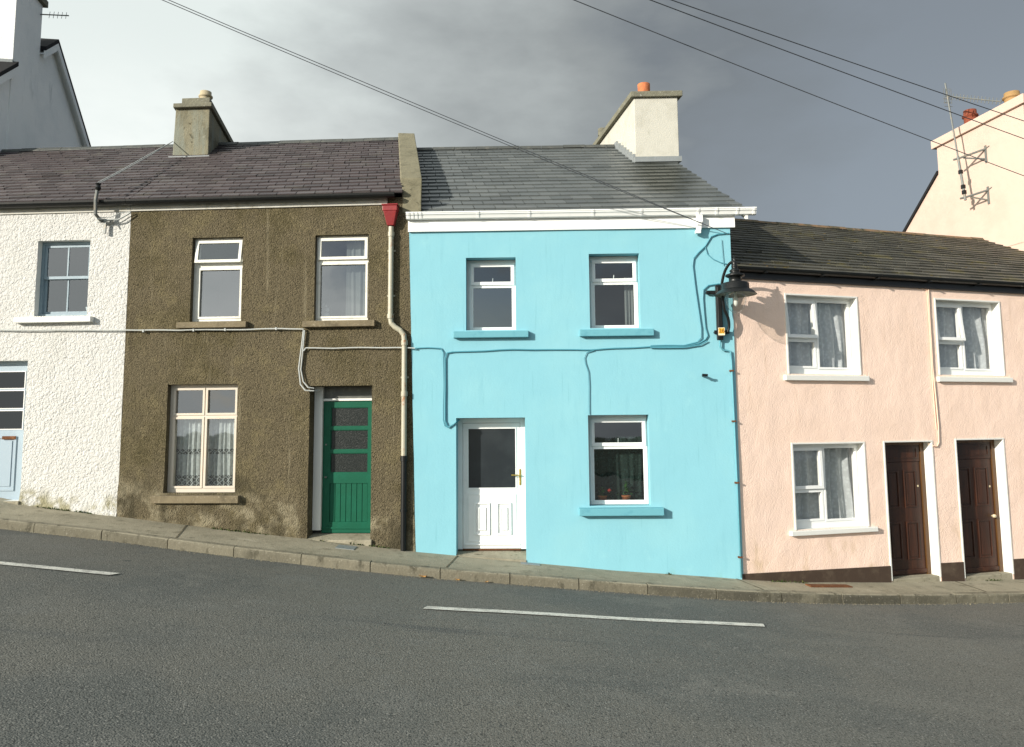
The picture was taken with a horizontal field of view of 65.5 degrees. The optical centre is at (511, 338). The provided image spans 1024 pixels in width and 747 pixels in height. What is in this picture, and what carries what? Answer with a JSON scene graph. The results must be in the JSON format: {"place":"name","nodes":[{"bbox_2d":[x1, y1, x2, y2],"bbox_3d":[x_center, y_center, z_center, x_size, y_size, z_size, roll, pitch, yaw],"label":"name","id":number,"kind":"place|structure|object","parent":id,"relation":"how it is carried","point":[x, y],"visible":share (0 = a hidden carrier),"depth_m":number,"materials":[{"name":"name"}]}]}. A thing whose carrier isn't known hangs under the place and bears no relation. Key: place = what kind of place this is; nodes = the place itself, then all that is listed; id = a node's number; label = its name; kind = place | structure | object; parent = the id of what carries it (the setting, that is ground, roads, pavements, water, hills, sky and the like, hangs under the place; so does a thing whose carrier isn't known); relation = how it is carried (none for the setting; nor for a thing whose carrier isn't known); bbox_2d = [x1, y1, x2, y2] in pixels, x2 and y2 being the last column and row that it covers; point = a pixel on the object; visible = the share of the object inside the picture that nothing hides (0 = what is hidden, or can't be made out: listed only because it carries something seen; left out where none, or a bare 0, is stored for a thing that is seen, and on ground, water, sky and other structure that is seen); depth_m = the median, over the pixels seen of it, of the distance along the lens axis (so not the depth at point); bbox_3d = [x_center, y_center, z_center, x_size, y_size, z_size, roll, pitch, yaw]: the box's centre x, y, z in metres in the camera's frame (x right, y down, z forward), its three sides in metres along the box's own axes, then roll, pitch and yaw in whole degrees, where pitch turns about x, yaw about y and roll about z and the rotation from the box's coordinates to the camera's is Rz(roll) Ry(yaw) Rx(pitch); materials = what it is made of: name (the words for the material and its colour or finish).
{"place":"outdoors","nodes":[
{"label":"outdoors","id":0,"kind":"place"},
{"bbox_2d":[0,529,1023,746],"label":"road","id":1,"kind":"structure","parent":0,"point":[148,646],"depth_m":6.75,"materials":[{"name":"grey asphalt"}]},
{"bbox_2d":[0,561,117,574],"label":"road marking","id":2,"kind":"object","parent":1,"relation":"on","point":[54,568],"visible":1,"depth_m":8.60,"materials":[{"name":"paint"}]},
{"bbox_2d":[0,517,1023,603],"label":"kerb","id":3,"kind":"structure","parent":1,"relation":"on","point":[365,565],"depth_m":10.79,"materials":[{"name":"grey concrete"}]},
{"bbox_2d":[20,531,1017,604],"bbox_3d":[0.834,3.217,11.109,17.569,1.536,1.262,0,-6,-6],"label":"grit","id":4,"kind":"object","parent":1,"relation":"on","point":[542,587],"visible":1,"depth_m":10.76,"materials":[{"name":"grey gravel"}]},
{"bbox_2d":[423,606,764,626],"bbox_3d":[0.962,3.078,8.835,3.890,0.355,0.210,0,-6,-8],"label":"road marking","id":5,"kind":"object","parent":1,"relation":"on","point":[592,616],"visible":1,"depth_m":8.85,"materials":[{"name":"paint"}]},
{"bbox_2d":[0,498,1023,592],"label":"pavement","id":6,"kind":"structure","parent":0,"point":[56,516],"depth_m":11.45,"materials":[{"name":"grey concrete"}]},
{"bbox_2d":[335,545,356,549],"bbox_3d":[-2.390,3.022,11.480,0.270,0.063,0.273,0,-6,0],"label":"access cover","id":7,"kind":"object","parent":6,"relation":"on","point":[347,547],"visible":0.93,"depth_m":11.46,"materials":[{"name":"grey metal"}]},
{"bbox_2d":[37,506,1000,582],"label":"weeds","id":8,"kind":"object","parent":6,"relation":"on","point":[378,546],"visible":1,"depth_m":11.89,"materials":[{"name":"green plant"}]},
{"bbox_2d":[521,562,539,565],"bbox_3d":[0.268,3.287,11.582,0.280,0.058,0.134,0,-6,0],"label":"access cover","id":9,"kind":"object","parent":6,"relation":"on","point":[528,563],"visible":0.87,"depth_m":11.56,"materials":[{"name":"grey metal"}]},
{"bbox_2d":[805,584,852,587],"bbox_3d":[4.659,3.639,11.704,0.717,0.083,0.155,1,-7,-16],"label":"access cover","id":10,"kind":"object","parent":6,"relation":"on","point":[831,585],"visible":1,"depth_m":11.67,"materials":[{"name":"brown metal"}]},
{"bbox_2d":[41,0,1023,231],"label":"sky","id":11,"kind":"structure","parent":0,"point":[516,72],"materials":[{"name":"grey"}]},
{"bbox_2d":[574,0,1023,175],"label":"overhead cable","id":12,"kind":"object","parent":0,"point":[784,83],"visible":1,"depth_m":11.36,"materials":[{"name":"black rubber"}]},
{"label":"ground","id":13,"kind":"structure","parent":0,"visible":0},
{"bbox_2d":[0,0,90,152],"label":"tall house","id":14,"kind":"structure","parent":13,"relation":"on","point":[39,106],"depth_m":18.52,"materials":[{"name":"paint"}]},
{"bbox_2d":[40,12,68,18],"bbox_3d":[-10.901,-7.696,18.933,0.670,0.200,0.051,1,-6,-12],"label":"tv aerial","id":15,"kind":"object","parent":14,"relation":"attached to","point":[53,15],"visible":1,"depth_m":18.94,"materials":[{"name":"grey metal"}]},
{"bbox_2d":[0,144,183,516],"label":"white house","id":16,"kind":"structure","parent":13,"relation":"on","point":[64,261],"depth_m":12.52,"materials":[{"name":"paint"}]},
{"bbox_2d":[0,361,27,499],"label":"door","id":17,"kind":"structure","parent":16,"relation":"in","point":[13,374],"depth_m":12.53,"materials":[{"name":"white paint"}]},
{"bbox_2d":[13,241,93,323],"bbox_3d":[-7.162,-0.894,12.613,1.245,1.323,0.300,-1,-6,3],"label":"window","id":18,"kind":"structure","parent":16,"relation":"in","point":[44,280],"depth_m":12.69,"materials":[{"name":"white wood"}]},
{"bbox_2d":[94,182,130,233],"bbox_3d":[-6.276,-2.050,12.472,0.537,0.780,0.225,-1,-6,3],"label":"cable bracket","id":19,"kind":"object","parent":16,"relation":"attached to","point":[97,216],"visible":1,"depth_m":12.48,"materials":[{"name":"grey metal"}]},
{"bbox_2d":[99,141,172,182],"bbox_3d":[-6.627,-3.176,14.184,0.016,1.912,3.306,0,-6,-5],"label":"drop wire","id":20,"kind":"object","parent":19,"relation":"attached to","point":[122,170],"visible":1,"depth_m":13.80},
{"bbox_2d":[117,90,421,551],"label":"brown house","id":21,"kind":"structure","parent":13,"relation":"on","point":[227,231],"depth_m":12.29,"materials":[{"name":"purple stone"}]},
{"bbox_2d":[176,419,201,485],"bbox_3d":[-4.981,1.770,12.373,0.478,1.118,0.055,-1,-6,4],"label":"net curtain","id":22,"kind":"object","parent":21,"relation":"hanging from","point":[189,433],"visible":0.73,"depth_m":12.38,"materials":[{"name":"fabric"}]},
{"bbox_2d":[150,384,239,502],"bbox_3d":[-4.770,1.600,12.190,1.352,1.792,0.300,-1,-6,4],"label":"window","id":23,"kind":"structure","parent":21,"relation":"in","point":[205,415],"depth_m":12.24,"materials":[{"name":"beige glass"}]},
{"bbox_2d":[0,327,414,390],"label":"wall cable","id":24,"kind":"object","parent":21,"relation":"attached to","point":[276,328],"depth_m":12.22,"materials":[{"name":"grey plastic"}]},
{"bbox_2d":[176,238,247,328],"bbox_3d":[-4.624,-0.866,12.446,1.100,1.437,0.270,-1,-6,4],"label":"window","id":25,"kind":"structure","parent":21,"relation":"in","point":[200,265],"depth_m":12.47,"materials":[{"name":"white plastic"}]},
{"bbox_2d":[207,419,234,485],"bbox_3d":[-4.470,1.762,12.341,0.487,1.118,0.059,-1,-6,4],"label":"net curtain","id":26,"kind":"object","parent":21,"relation":"hanging from","point":[221,433],"visible":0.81,"depth_m":12.35,"materials":[{"name":"fabric"}]},
{"bbox_2d":[324,305,329,315],"bbox_3d":[-2.919,-0.421,12.547,0.100,0.222,0.100,-1,-6,4],"label":"figurine","id":27,"kind":"object","parent":21,"relation":"in","point":[326,313],"visible":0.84,"depth_m":12.53,"materials":[{"name":"white ceramic"}]},
{"bbox_2d":[302,235,375,327],"bbox_3d":[-2.642,-0.886,12.323,1.115,1.448,0.270,-1,-6,4],"label":"window","id":28,"kind":"structure","parent":21,"relation":"in","point":[332,321],"depth_m":12.36,"materials":[{"name":"white plastic"}]},
{"bbox_2d":[321,401,371,532],"bbox_3d":[-2.520,1.965,12.237,0.790,2.000,0.085,-1,-6,4],"label":"door","id":29,"kind":"structure","parent":21,"relation":"in","point":[347,425],"depth_m":12.25,"materials":[{"name":"green wood"}]},
{"bbox_2d":[346,241,365,315],"bbox_3d":[-2.406,-0.911,12.528,0.400,1.298,0.036,-1,-6,4],"label":"curtain","id":30,"kind":"object","parent":21,"relation":"hanging from","point":[355,289],"visible":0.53,"depth_m":12.53,"materials":[{"name":"white fabric"}]},
{"bbox_2d":[406,82,756,582],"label":"blue house","id":31,"kind":"structure","parent":13,"relation":"on","point":[511,247],"depth_m":12.06,"materials":[{"name":"blue paint"}]},
{"bbox_2d":[163,0,729,234],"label":"overhead cable","id":32,"kind":"object","parent":31,"relation":"attached to","point":[431,110],"visible":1,"depth_m":10.71,"materials":[{"name":"grey rubber"}]},
{"bbox_2d":[453,260,528,337],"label":"window","id":33,"kind":"structure","parent":31,"relation":"in","point":[471,285],"depth_m":12.33,"materials":[{"name":"plastic"}]},
{"bbox_2d":[463,423,520,549],"bbox_3d":[-0.302,2.243,12.094,0.885,1.902,0.121,-1,-6,1],"label":"door","id":34,"kind":"structure","parent":31,"relation":"in","point":[491,451],"depth_m":12.10,"materials":[{"name":"plastic"}]},
{"bbox_2d":[415,233,728,427],"bbox_3d":[0.928,-0.128,12.065,4.789,2.930,0.104,-1,-6,1],"label":"wall cable","id":35,"kind":"object","parent":31,"relation":"attached to","point":[591,350],"depth_m":11.98,"materials":[{"name":"blue plastic"}]},
{"bbox_2d":[598,487,611,499],"bbox_3d":[1.388,2.361,12.058,0.241,0.248,0.179,-3,-7,22],"label":"potted plant","id":36,"kind":"object","parent":31,"relation":"on","point":[601,496],"visible":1,"depth_m":12.03,"materials":[{"name":"green plant"}]},
{"bbox_2d":[579,256,653,336],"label":"window","id":37,"kind":"structure","parent":31,"relation":"in","point":[633,281],"depth_m":12.29,"materials":[{"name":"plastic"}]},
{"bbox_2d":[594,436,643,499],"bbox_3d":[1.608,2.000,12.177,0.840,0.988,0.042,-1,-6,1],"label":"net curtain","id":38,"kind":"object","parent":31,"relation":"hanging from","point":[614,469],"visible":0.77,"depth_m":12.18,"materials":[{"name":"white fabric"}]},
{"bbox_2d":[579,415,663,515],"bbox_3d":[1.603,1.880,11.888,1.235,1.470,0.380,-1,-6,1],"label":"window","id":39,"kind":"structure","parent":31,"relation":"in","point":[594,511],"depth_m":12.01,"materials":[{"name":"plastic"}]},
{"bbox_2d":[617,481,635,499],"bbox_3d":[1.728,2.317,12.060,0.315,0.329,0.198,-2,-6,10],"label":"potted plant","id":40,"kind":"object","parent":31,"relation":"on","point":[625,497],"visible":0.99,"depth_m":12.04,"materials":[{"name":"green plant"}]},
{"bbox_2d":[624,277,633,324],"bbox_3d":[1.830,-0.553,12.400,0.150,0.808,0.034,-1,-6,1],"label":"curtain","id":41,"kind":"object","parent":31,"relation":"hanging from","point":[629,302],"visible":0.77,"depth_m":12.40,"materials":[{"name":"white fabric"}]},
{"bbox_2d":[705,255,756,339],"bbox_3d":[3.245,-0.617,11.689,0.651,1.218,0.720,-1,-6,1],"label":"street lamp","id":42,"kind":"object","parent":31,"relation":"attached to","point":[735,287],"visible":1,"depth_m":11.74,"materials":[{"name":"black metal"}]},
{"bbox_2d":[719,340,742,577],"bbox_3d":[3.228,1.744,11.754,0.233,3.482,0.052,0,-6,-3],"label":"conduit","id":43,"kind":"object","parent":31,"relation":"attached to","point":[736,482],"visible":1,"depth_m":11.74,"materials":[{"name":"blue paint"}]},
{"bbox_2d":[730,218,1023,581],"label":"pink house","id":44,"kind":"structure","parent":13,"relation":"on","point":[950,507],"depth_m":12.81,"materials":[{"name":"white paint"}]},
{"bbox_2d":[787,303,846,367],"bbox_3d":[4.871,-0.042,12.760,1.595,1.225,0.105,1,-7,-17],"label":"net curtain","id":45,"kind":"object","parent":44,"relation":"hanging from","point":[832,338],"visible":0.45,"depth_m":12.79,"materials":[{"name":"white fabric"}]},
{"bbox_2d":[794,448,854,518],"bbox_3d":[4.884,2.268,12.502,1.587,1.275,0.105,1,-7,-17],"label":"net curtain","id":46,"kind":"object","parent":44,"relation":"hanging from","point":[839,483],"visible":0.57,"depth_m":12.52,"materials":[{"name":"white fabric"}]},
{"bbox_2d":[784,296,869,380],"bbox_3d":[4.868,0.007,12.545,1.548,1.331,0.265,1,-7,-17],"label":"window","id":47,"kind":"structure","parent":44,"relation":"in","point":[813,338],"depth_m":12.56,"materials":[{"name":"plastic"}]},
{"bbox_2d":[789,443,877,535],"bbox_3d":[4.876,2.307,12.288,1.570,1.359,0.265,1,-7,-17],"label":"window","id":48,"kind":"structure","parent":44,"relation":"in","point":[822,521],"depth_m":12.31,"materials":[{"name":"plastic"}]},
{"bbox_2d":[886,461,926,575],"bbox_3d":[6.272,2.886,12.784,0.799,1.786,0.055,1,-7,-17],"label":"door","id":49,"kind":"structure","parent":44,"relation":"in","point":[903,478],"depth_m":12.79,"materials":[{"name":"brown wood"}]},
{"bbox_2d":[927,289,939,446],"bbox_3d":[6.825,0.471,13.012,0.197,2.578,0.056,0,-6,-2],"label":"wall cable","id":50,"kind":"object","parent":44,"relation":"attached to","point":[932,369],"depth_m":13.01,"materials":[{"name":"beige plastic"}]},
{"bbox_2d":[936,307,989,368],"bbox_3d":[7.667,0.000,13.624,1.635,1.247,0.097,1,-7,-17],"label":"net curtain","id":51,"kind":"object","parent":44,"relation":"hanging from","point":[976,341],"visible":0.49,"depth_m":13.68,"materials":[{"name":"white fabric"}]},
{"bbox_2d":[936,301,1012,382],"bbox_3d":[7.674,0.058,13.413,1.563,1.367,0.265,1,-7,-17],"label":"window","id":52,"kind":"structure","parent":44,"relation":"in","point":[960,337],"depth_m":13.43,"materials":[{"name":"plastic"}]},
{"bbox_2d":[958,458,999,573],"bbox_3d":[7.680,2.934,13.183,0.859,1.854,0.118,1,-7,-17],"label":"door","id":53,"kind":"structure","parent":44,"relation":"in","point":[975,475],"depth_m":13.22,"materials":[{"name":"brown wood"}]},
{"bbox_2d":[902,90,1023,250],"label":"cream pink house","id":54,"kind":"structure","parent":13,"relation":"on","point":[941,208],"depth_m":19.05,"materials":[{"name":"paint"}]},
{"bbox_2d":[650,0,1023,138],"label":"overhead cable","id":55,"kind":"object","parent":54,"relation":"attached to","point":[829,67],"visible":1,"depth_m":11.61,"materials":[{"name":"black rubber"}]},
{"bbox_2d":[671,0,1023,120],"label":"overhead cable","id":56,"kind":"object","parent":54,"relation":"attached to","point":[839,58],"visible":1,"depth_m":11.67,"materials":[{"name":"black rubber"}]},
{"bbox_2d":[943,83,1001,203],"bbox_3d":[11.093,-4.772,19.039,0.308,3.222,1.287,5,-8,-40],"label":"tv aerial","id":57,"kind":"object","parent":54,"relation":"attached to","point":[963,185],"visible":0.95,"depth_m":19.10,"materials":[{"name":"grey metal"}]}
]}

